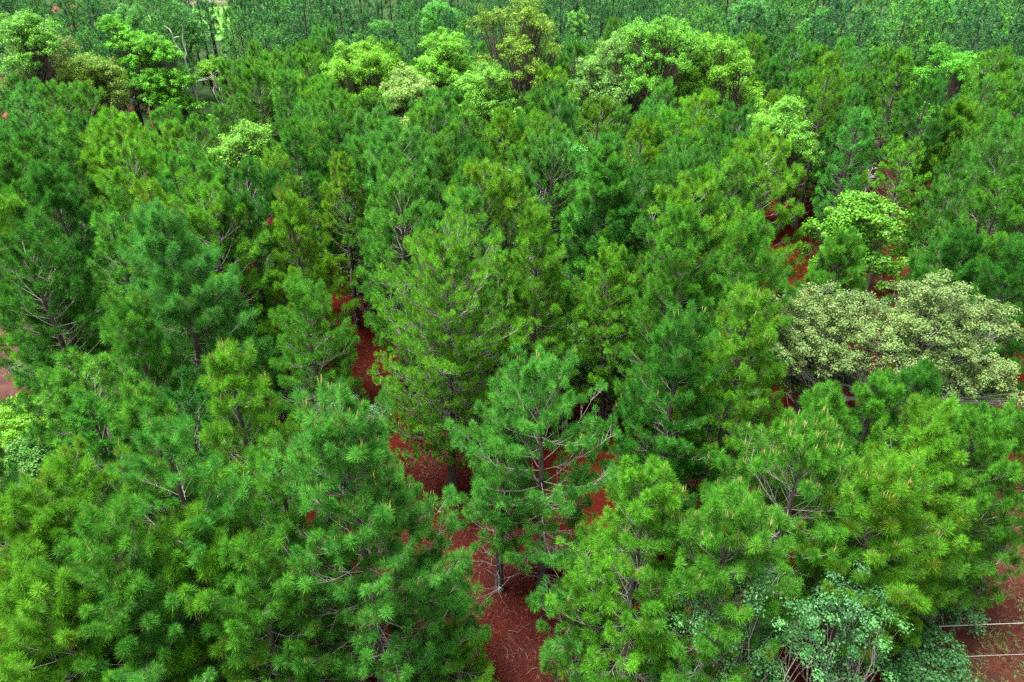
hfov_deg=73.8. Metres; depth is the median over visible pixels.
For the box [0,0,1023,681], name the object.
ground
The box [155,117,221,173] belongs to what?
pine tree
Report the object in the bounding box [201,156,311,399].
pine tree
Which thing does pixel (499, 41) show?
pine tree
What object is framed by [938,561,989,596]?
shrub
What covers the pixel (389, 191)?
pine tree
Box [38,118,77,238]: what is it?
pine tree
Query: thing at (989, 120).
pine tree
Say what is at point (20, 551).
pine tree
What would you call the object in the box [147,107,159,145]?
dead tree
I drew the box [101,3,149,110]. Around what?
broadleaf tree
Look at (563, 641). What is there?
pine tree
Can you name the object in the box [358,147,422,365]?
pine tree
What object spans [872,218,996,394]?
pine tree
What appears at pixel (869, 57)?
pine tree
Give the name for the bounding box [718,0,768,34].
broadleaf tree
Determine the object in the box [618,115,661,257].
pine tree
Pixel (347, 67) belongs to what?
broadleaf tree
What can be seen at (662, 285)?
pine tree
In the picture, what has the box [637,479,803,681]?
pine tree
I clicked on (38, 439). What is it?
shrub
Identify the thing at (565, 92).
pine tree
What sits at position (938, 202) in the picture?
pine tree
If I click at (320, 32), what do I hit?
pine tree
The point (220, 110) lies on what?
pine tree
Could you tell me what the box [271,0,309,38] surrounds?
broadleaf tree
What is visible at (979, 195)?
pine tree
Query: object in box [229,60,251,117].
pine tree
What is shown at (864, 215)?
broadleaf tree
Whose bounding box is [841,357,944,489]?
pine tree
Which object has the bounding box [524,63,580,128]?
pine tree
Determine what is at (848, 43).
pine tree
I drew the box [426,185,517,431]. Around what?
pine tree
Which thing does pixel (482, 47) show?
pine tree
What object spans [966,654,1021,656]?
cable
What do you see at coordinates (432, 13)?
broadleaf tree
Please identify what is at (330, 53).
pine tree
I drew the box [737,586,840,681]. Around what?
shrub
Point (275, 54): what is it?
pine tree
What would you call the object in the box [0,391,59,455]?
shrub
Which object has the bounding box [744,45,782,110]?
pine tree
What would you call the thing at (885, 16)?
broadleaf tree
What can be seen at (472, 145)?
pine tree
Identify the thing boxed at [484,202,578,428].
pine tree
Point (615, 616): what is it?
twigs
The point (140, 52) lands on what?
broadleaf tree
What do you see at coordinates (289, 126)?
pine tree
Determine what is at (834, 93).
pine tree
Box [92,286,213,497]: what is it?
pine tree
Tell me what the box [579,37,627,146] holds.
pine tree
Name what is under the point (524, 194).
pine tree
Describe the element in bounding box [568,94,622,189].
pine tree
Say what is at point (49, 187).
pine tree
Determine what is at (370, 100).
pine tree
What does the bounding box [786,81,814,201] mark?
pine tree
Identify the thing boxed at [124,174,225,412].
pine tree
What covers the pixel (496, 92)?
broadleaf tree
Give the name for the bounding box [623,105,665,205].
pine tree
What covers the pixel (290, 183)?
pine tree
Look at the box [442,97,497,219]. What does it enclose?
pine tree
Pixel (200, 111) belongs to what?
dead tree
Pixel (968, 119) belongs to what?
pine tree
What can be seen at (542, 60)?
pine tree
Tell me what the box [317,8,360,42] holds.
broadleaf tree
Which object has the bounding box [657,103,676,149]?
pine tree
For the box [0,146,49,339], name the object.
pine tree
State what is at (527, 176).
pine tree
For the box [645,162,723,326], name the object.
pine tree
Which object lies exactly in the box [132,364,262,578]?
pine tree
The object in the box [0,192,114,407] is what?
pine tree
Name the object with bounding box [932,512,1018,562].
shrub
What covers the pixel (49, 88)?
pine tree
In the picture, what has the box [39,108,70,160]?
pine tree
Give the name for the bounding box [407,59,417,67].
pine tree
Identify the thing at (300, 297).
pine tree
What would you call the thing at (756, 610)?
shrub
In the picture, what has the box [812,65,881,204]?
pine tree
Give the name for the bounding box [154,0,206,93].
broadleaf tree
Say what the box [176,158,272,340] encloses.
pine tree
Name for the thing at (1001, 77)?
pine tree
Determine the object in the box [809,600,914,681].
shrub
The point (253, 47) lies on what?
pine tree
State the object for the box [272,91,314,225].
pine tree
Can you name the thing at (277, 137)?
pine tree
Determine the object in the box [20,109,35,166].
pine tree
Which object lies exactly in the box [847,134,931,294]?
pine tree
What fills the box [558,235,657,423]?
pine tree
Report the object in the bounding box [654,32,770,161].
broadleaf tree
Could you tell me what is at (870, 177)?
dead tree
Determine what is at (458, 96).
pine tree
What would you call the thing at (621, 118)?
pine tree
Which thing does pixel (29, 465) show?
shrub
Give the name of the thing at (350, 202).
pine tree
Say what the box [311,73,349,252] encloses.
pine tree
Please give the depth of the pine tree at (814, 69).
60.67 m
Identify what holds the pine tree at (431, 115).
on the ground
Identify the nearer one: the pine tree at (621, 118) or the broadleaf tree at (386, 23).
the pine tree at (621, 118)
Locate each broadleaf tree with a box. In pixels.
[0,8,66,111]
[0,31,81,109]
[51,51,132,121]
[94,13,217,148]
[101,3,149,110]
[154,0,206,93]
[194,55,229,122]
[205,119,306,257]
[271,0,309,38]
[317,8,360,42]
[320,34,401,136]
[366,19,398,43]
[372,61,443,144]
[404,26,477,129]
[419,0,468,36]
[448,59,529,164]
[464,0,563,129]
[551,7,594,51]
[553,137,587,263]
[557,31,658,158]
[586,14,719,129]
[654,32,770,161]
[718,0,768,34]
[731,94,826,196]
[741,269,1023,456]
[774,351,962,452]
[794,5,839,57]
[797,189,913,391]
[853,11,902,91]
[899,42,985,146]
[920,0,964,44]
[975,16,1022,70]
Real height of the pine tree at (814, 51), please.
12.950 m
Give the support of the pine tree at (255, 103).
on the ground
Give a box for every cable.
[939,623,1021,626]
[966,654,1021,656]
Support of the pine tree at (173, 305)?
on the ground
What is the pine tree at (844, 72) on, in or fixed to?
on the ground
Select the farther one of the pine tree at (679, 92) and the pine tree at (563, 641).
the pine tree at (679, 92)
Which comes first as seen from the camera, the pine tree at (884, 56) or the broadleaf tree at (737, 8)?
the pine tree at (884, 56)
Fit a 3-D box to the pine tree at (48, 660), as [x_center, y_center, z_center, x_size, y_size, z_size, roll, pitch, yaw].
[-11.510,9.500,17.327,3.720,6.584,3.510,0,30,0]
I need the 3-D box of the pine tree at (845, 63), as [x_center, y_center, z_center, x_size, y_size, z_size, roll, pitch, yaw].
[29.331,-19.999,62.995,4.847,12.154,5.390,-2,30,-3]
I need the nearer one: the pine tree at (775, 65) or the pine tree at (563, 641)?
the pine tree at (563, 641)
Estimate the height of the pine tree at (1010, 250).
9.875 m
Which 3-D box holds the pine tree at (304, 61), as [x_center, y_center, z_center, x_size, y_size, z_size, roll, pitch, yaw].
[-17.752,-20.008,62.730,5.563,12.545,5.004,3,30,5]
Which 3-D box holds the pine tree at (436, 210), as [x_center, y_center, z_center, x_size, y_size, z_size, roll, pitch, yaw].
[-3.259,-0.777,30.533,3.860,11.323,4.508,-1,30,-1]
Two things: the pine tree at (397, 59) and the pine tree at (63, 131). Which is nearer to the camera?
the pine tree at (63, 131)
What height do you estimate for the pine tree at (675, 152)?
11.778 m
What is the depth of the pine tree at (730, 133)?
44.10 m
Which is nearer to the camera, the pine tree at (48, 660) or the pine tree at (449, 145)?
the pine tree at (48, 660)
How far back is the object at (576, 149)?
38.96 m
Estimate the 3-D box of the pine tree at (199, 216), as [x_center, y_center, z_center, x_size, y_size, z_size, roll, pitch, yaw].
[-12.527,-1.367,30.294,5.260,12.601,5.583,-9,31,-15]
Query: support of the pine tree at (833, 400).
on the ground
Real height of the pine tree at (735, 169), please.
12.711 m
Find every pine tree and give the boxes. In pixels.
[0,72,12,143]
[0,81,56,158]
[0,113,88,243]
[0,121,35,159]
[0,128,51,218]
[0,140,101,329]
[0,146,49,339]
[0,183,55,395]
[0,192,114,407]
[0,224,137,469]
[0,431,59,568]
[0,479,99,667]
[0,538,147,681]
[0,560,168,681]
[0,625,82,681]
[5,67,51,123]
[6,435,182,660]
[7,204,138,458]
[9,127,93,287]
[11,158,143,395]
[13,76,57,120]
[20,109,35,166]
[22,79,86,142]
[25,120,107,229]
[34,346,191,547]
[34,492,229,681]
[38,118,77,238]
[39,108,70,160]
[41,141,123,317]
[51,80,114,148]
[55,390,175,560]
[61,110,124,215]
[73,568,234,681]
[75,147,132,263]
[78,119,172,277]
[78,124,128,212]
[85,105,171,215]
[85,207,194,389]
[88,139,166,321]
[92,182,179,381]
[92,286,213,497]
[98,403,298,681]
[103,195,287,479]
[104,376,239,579]
[111,110,151,193]
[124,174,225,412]
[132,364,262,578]
[133,499,295,681]
[135,174,205,348]
[145,148,229,243]
[146,102,210,174]
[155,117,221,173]
[157,118,207,245]
[166,167,286,398]
[172,139,247,285]
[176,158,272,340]
[180,150,232,263]
[180,179,277,348]
[181,335,335,578]
[197,523,339,681]
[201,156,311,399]
[207,102,253,236]
[210,58,258,155]
[225,75,249,127]
[227,63,292,222]
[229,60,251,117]
[230,429,361,678]
[241,39,262,112]
[246,48,288,98]
[246,84,282,153]
[250,144,333,337]
[255,374,477,681]
[258,51,279,87]
[262,186,359,385]
[262,270,370,482]
[264,69,305,187]
[265,57,290,95]
[269,66,318,220]
[270,115,326,254]
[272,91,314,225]
[272,128,338,289]
[279,70,311,112]
[280,99,347,256]
[285,43,328,77]
[285,66,311,111]
[287,38,321,71]
[295,52,340,87]
[295,88,373,279]
[297,77,359,209]
[304,24,348,92]
[305,52,318,79]
[305,72,325,100]
[306,87,367,246]
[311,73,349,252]
[316,149,376,329]
[317,113,367,295]
[320,47,354,94]
[334,105,400,269]
[336,136,378,312]
[338,88,363,123]
[342,116,422,326]
[343,89,391,188]
[352,166,434,394]
[354,116,448,346]
[356,140,399,278]
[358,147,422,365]
[366,208,533,495]
[370,49,406,81]
[372,54,406,83]
[378,39,407,79]
[378,547,493,681]
[384,39,395,51]
[395,202,473,419]
[401,95,469,217]
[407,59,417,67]
[408,86,480,197]
[412,21,456,83]
[412,134,459,238]
[414,137,460,208]
[420,615,499,681]
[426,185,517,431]
[431,85,459,151]
[436,84,476,156]
[441,135,511,299]
[441,154,510,312]
[441,157,541,394]
[441,392,550,593]
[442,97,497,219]
[443,341,636,619]
[464,161,556,383]
[470,53,495,139]
[472,39,492,136]
[482,105,520,161]
[482,105,528,245]
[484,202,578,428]
[492,37,513,90]
[498,158,549,358]
[499,85,563,219]
[504,47,540,105]
[506,130,567,275]
[510,119,588,316]
[513,107,561,243]
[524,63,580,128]
[525,558,612,681]
[527,93,584,253]
[528,116,584,234]
[531,80,577,121]
[534,46,557,94]
[537,86,569,174]
[539,54,557,94]
[543,139,645,379]
[545,453,709,681]
[553,40,597,137]
[554,129,644,375]
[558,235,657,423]
[560,168,659,374]
[566,97,586,177]
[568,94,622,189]
[572,146,618,278]
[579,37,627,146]
[585,16,630,60]
[585,151,664,333]
[594,298,730,560]
[598,146,720,366]
[606,103,635,165]
[607,48,634,140]
[607,200,723,449]
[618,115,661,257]
[623,94,678,161]
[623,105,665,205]
[627,169,736,395]
[631,99,707,246]
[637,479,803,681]
[638,144,692,302]
[639,133,710,242]
[643,75,676,143]
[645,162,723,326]
[647,47,679,106]
[653,280,788,551]
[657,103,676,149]
[666,42,691,126]
[667,211,797,473]
[669,87,733,182]
[679,134,783,286]
[681,152,773,332]
[682,89,723,169]
[686,405,893,661]
[689,96,771,189]
[692,28,735,159]
[697,203,771,381]
[701,112,750,180]
[705,126,812,369]
[716,32,766,108]
[722,32,766,127]
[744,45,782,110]
[748,378,861,582]
[749,57,782,130]
[760,32,810,111]
[760,88,785,173]
[769,225,881,424]
[772,69,816,215]
[776,68,804,115]
[778,44,831,91]
[780,85,830,218]
[781,445,956,681]
[785,41,822,108]
[786,48,851,227]
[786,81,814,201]
[789,80,840,207]
[795,66,825,182]
[803,67,862,202]
[809,43,855,196]
[809,105,876,242]
[810,103,869,224]
[811,85,881,239]
[811,366,906,504]
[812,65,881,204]
[820,58,859,148]
[832,35,856,81]
[835,427,974,661]
[840,392,981,635]
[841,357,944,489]
[847,48,883,156]
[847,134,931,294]
[855,45,896,175]
[860,46,919,193]
[870,400,1023,625]
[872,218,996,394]
[876,72,961,220]
[896,122,1023,314]
[896,140,974,297]
[898,95,985,239]
[912,396,1023,621]
[916,165,1023,348]
[926,106,1008,263]
[927,231,1023,411]
[930,112,1023,270]
[936,44,1023,140]
[938,74,1000,186]
[948,72,1007,176]
[953,184,1023,388]
[954,164,1006,254]
[970,61,1012,165]
[977,173,1023,282]
[980,79,1023,141]
[994,57,1023,120]
[1003,113,1023,141]
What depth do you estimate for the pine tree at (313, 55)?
62.73 m
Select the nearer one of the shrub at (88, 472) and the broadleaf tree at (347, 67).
the shrub at (88, 472)
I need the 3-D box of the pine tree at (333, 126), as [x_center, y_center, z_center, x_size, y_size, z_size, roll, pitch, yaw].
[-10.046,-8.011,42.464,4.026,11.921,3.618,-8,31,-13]
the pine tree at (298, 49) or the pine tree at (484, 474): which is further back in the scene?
the pine tree at (298, 49)
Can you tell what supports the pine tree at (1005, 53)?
on the ground
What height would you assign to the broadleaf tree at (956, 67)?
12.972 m
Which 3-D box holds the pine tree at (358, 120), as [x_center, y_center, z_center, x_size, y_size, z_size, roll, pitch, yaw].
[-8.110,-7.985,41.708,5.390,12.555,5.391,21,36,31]
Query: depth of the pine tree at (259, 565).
15.82 m
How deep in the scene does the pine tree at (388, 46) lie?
69.88 m
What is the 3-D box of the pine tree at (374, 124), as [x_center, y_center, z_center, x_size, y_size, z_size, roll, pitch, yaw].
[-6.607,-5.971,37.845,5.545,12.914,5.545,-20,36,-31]
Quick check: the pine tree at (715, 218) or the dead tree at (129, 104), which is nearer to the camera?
the pine tree at (715, 218)
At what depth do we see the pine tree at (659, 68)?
65.26 m
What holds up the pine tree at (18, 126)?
on the ground
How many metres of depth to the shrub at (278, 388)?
33.89 m
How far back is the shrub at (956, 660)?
20.53 m
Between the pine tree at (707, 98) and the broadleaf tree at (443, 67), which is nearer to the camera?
the pine tree at (707, 98)
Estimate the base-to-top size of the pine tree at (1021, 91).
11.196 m
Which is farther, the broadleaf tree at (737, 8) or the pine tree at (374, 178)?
the broadleaf tree at (737, 8)
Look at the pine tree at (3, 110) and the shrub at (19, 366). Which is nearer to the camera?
the shrub at (19, 366)
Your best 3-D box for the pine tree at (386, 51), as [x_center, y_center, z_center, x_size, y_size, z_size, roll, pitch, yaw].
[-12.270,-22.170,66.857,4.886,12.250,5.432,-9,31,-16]
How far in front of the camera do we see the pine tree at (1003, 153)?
32.96 m
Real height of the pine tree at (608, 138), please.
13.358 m
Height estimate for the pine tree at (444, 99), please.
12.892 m
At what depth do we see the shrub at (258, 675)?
19.04 m
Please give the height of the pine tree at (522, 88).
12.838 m
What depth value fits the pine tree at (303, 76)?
54.14 m
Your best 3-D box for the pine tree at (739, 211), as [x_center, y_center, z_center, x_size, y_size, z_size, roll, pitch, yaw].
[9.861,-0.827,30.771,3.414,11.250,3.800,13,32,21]
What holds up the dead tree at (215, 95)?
on the ground
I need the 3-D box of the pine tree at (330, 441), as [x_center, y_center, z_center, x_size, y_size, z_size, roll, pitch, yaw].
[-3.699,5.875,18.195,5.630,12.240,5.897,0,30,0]
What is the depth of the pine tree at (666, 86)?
47.50 m
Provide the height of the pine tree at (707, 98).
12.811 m
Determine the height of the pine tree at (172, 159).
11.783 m
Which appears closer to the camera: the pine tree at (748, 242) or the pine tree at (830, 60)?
the pine tree at (748, 242)
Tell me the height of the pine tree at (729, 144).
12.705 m
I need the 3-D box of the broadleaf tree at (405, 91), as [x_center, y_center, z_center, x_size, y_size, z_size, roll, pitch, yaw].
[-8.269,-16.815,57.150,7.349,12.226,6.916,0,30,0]
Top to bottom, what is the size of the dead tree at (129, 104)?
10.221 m
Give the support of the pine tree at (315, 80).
on the ground
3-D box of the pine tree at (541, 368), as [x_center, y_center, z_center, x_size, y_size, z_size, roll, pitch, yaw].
[0.743,4.888,21.504,5.821,10.609,5.298,0,30,0]
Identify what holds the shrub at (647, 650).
on the ground
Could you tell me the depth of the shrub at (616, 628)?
21.29 m
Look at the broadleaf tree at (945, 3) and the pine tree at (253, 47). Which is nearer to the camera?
the pine tree at (253, 47)
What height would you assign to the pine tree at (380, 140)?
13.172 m
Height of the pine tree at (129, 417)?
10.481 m
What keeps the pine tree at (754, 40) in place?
on the ground
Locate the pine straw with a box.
[272,308,1023,681]
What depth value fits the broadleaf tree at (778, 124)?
49.37 m
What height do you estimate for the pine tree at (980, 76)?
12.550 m
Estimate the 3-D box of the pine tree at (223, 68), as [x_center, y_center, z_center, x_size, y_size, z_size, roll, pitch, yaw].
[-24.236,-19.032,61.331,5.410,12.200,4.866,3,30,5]
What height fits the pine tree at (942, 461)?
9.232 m
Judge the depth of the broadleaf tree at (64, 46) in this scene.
60.55 m
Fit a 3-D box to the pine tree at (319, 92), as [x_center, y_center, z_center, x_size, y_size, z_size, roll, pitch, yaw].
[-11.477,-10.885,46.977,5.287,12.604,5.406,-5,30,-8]
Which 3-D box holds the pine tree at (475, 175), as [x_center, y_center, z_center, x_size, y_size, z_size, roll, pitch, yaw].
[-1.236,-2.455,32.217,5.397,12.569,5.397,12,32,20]
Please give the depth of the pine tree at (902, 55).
58.99 m
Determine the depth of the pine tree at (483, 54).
61.98 m
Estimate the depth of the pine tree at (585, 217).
37.74 m
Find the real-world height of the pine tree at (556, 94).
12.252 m
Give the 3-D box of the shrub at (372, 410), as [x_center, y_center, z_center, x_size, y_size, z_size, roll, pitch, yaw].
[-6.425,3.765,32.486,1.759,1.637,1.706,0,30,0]
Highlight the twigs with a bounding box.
[355,366,1023,681]
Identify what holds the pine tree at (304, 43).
on the ground
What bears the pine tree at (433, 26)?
on the ground
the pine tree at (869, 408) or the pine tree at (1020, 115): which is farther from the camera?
the pine tree at (1020, 115)
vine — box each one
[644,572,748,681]
[649,650,710,681]
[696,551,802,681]
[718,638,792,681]
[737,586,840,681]
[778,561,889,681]
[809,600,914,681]
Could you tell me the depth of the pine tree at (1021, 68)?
59.57 m
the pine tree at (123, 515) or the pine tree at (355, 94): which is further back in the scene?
the pine tree at (355, 94)
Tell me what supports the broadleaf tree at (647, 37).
on the ground
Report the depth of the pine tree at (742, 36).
66.10 m
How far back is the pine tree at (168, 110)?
46.09 m
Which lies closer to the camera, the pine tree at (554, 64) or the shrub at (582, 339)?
the shrub at (582, 339)
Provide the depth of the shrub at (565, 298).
35.38 m
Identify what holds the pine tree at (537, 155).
on the ground
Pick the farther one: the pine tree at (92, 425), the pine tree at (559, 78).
the pine tree at (559, 78)
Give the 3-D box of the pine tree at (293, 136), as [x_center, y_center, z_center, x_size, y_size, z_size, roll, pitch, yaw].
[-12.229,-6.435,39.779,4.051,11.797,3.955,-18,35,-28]
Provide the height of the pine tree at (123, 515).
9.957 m
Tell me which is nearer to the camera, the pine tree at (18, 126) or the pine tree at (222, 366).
the pine tree at (222, 366)
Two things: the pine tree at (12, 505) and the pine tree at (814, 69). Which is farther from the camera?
the pine tree at (814, 69)
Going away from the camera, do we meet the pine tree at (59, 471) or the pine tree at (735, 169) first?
the pine tree at (59, 471)
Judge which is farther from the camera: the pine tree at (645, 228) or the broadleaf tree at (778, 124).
the broadleaf tree at (778, 124)
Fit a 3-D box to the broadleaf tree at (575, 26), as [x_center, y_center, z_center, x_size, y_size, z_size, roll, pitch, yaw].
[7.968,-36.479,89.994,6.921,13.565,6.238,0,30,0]
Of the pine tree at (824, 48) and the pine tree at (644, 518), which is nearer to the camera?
the pine tree at (644, 518)
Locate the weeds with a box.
[950,516,1023,681]
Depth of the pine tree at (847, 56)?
57.10 m
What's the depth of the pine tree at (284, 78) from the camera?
48.17 m
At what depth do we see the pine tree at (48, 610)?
14.70 m
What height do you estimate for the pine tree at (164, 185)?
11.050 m
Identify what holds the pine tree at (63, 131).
on the ground
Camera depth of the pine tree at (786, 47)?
63.51 m
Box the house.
[185,0,245,5]
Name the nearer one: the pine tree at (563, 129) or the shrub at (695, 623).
the shrub at (695, 623)
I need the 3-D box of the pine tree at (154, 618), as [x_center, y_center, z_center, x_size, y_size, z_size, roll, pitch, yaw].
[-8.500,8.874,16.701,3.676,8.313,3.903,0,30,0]
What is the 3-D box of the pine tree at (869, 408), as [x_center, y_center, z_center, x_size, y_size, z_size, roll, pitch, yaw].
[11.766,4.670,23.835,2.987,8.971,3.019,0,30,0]
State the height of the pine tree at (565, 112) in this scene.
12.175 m
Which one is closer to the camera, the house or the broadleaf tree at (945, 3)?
the broadleaf tree at (945, 3)
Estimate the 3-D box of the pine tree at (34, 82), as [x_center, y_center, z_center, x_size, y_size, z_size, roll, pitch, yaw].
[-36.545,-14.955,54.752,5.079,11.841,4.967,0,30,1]
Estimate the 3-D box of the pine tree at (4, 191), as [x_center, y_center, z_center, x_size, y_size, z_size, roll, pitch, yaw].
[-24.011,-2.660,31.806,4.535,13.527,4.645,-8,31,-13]
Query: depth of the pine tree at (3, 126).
42.37 m
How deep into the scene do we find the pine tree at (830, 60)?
50.95 m
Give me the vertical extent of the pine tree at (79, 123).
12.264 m
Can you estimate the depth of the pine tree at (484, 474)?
22.12 m
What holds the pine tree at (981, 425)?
on the ground
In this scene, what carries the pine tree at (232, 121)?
on the ground
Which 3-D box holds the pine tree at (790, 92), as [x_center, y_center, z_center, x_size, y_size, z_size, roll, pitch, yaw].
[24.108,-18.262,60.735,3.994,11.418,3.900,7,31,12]
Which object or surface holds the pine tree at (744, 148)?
on the ground
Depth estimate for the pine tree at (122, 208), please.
31.16 m
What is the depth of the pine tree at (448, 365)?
24.12 m
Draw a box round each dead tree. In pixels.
[116,96,134,113]
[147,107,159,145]
[163,25,214,145]
[210,73,234,151]
[863,165,878,191]
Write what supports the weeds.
on the ground
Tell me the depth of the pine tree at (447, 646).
19.23 m
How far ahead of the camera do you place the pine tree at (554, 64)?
63.25 m
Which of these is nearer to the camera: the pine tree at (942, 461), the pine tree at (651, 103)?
the pine tree at (942, 461)
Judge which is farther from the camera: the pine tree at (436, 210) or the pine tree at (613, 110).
the pine tree at (613, 110)
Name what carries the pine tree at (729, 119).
on the ground
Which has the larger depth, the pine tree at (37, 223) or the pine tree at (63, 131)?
the pine tree at (63, 131)
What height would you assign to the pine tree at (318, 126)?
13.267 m
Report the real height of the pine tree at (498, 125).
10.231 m
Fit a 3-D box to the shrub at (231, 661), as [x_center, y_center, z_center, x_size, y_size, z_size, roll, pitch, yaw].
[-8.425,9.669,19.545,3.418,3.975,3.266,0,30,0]
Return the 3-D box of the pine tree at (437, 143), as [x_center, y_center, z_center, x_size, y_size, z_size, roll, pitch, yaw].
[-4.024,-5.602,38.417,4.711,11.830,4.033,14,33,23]
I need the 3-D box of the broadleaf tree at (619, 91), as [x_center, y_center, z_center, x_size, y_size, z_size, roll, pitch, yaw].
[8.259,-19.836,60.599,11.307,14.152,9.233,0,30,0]
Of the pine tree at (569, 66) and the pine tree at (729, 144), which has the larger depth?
the pine tree at (569, 66)
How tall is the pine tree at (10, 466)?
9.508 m
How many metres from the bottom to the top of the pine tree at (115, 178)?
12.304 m
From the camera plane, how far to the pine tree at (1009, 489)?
21.31 m
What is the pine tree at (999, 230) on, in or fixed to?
on the ground
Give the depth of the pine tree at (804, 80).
53.34 m
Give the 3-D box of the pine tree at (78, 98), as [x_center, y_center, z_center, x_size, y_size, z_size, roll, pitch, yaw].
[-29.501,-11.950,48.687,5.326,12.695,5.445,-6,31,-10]
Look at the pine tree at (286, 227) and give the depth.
29.66 m
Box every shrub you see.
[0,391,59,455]
[0,429,62,499]
[5,419,91,465]
[8,362,56,409]
[54,434,105,487]
[157,610,271,681]
[248,646,289,681]
[267,373,296,396]
[276,380,316,429]
[314,382,359,415]
[365,401,394,429]
[494,322,565,367]
[519,344,595,415]
[540,271,584,356]
[544,307,620,394]
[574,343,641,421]
[575,617,643,681]
[630,628,692,675]
[858,641,941,681]
[879,616,983,681]
[912,588,990,638]
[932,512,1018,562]
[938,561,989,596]
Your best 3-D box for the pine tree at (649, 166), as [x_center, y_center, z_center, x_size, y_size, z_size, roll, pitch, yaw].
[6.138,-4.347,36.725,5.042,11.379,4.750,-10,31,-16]
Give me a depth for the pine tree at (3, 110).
50.90 m
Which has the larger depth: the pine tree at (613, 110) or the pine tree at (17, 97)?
the pine tree at (613, 110)
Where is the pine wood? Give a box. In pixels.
[0,0,1023,164]
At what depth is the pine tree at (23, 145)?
36.38 m
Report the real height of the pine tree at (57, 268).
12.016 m
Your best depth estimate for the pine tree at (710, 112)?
46.05 m
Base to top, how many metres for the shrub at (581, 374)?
3.984 m
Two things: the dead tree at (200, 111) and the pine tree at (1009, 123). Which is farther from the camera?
the dead tree at (200, 111)
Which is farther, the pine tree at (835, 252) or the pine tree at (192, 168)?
the pine tree at (192, 168)
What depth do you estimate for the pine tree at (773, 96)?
52.56 m
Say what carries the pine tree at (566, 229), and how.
on the ground
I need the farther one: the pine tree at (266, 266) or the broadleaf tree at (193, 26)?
the broadleaf tree at (193, 26)
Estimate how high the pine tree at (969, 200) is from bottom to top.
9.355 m
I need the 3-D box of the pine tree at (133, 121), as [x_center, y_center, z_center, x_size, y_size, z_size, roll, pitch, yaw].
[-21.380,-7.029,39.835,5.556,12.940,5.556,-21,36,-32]
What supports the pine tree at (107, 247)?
on the ground
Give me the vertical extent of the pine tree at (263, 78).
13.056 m
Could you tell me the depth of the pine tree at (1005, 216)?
31.23 m
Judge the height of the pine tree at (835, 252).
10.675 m
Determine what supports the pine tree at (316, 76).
on the ground
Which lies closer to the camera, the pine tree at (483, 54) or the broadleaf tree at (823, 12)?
the pine tree at (483, 54)
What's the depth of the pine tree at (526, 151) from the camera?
38.76 m
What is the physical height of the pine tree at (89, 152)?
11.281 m
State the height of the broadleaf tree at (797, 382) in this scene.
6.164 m
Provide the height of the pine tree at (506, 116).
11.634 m
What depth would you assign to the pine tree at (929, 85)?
49.14 m
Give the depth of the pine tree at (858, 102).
49.25 m
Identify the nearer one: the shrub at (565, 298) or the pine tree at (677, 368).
the pine tree at (677, 368)
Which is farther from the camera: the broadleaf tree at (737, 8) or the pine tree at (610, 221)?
the broadleaf tree at (737, 8)
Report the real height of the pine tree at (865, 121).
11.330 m
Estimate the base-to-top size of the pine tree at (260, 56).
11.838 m
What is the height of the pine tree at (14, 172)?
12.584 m
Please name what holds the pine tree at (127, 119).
on the ground
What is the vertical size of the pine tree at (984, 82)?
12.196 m
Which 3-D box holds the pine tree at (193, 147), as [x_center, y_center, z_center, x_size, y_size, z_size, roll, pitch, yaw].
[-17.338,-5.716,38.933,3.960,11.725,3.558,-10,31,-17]
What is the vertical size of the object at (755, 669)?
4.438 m
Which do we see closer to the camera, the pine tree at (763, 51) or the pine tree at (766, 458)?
the pine tree at (766, 458)
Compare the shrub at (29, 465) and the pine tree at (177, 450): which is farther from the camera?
the shrub at (29, 465)
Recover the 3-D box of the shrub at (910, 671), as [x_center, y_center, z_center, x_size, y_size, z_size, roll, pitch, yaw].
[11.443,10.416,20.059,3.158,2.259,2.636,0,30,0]
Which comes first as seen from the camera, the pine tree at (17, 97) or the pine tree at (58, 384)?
the pine tree at (58, 384)
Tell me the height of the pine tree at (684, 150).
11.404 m
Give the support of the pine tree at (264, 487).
on the ground
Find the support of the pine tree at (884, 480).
on the ground
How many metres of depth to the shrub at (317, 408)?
30.17 m
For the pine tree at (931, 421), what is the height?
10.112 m
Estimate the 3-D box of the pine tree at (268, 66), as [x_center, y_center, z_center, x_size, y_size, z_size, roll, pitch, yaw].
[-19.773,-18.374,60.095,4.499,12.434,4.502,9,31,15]
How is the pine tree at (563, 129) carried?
on the ground
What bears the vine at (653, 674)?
on the ground
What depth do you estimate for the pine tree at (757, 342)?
21.83 m
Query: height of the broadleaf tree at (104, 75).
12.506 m
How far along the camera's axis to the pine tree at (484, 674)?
19.37 m
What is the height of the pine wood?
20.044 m
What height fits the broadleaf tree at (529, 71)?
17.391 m
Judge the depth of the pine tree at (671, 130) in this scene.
40.75 m
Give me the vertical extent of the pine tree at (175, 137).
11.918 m
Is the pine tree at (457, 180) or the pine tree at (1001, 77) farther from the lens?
the pine tree at (1001, 77)
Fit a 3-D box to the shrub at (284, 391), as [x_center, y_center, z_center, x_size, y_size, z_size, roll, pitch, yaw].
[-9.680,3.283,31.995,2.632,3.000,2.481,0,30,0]
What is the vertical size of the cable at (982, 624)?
0.215 m
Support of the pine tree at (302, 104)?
on the ground
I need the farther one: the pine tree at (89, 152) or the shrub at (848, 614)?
the pine tree at (89, 152)
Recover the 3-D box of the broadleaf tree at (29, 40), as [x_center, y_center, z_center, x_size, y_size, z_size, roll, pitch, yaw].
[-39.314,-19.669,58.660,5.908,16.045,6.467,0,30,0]
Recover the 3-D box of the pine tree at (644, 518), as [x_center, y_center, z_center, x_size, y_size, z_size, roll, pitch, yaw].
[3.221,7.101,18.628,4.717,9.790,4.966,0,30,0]

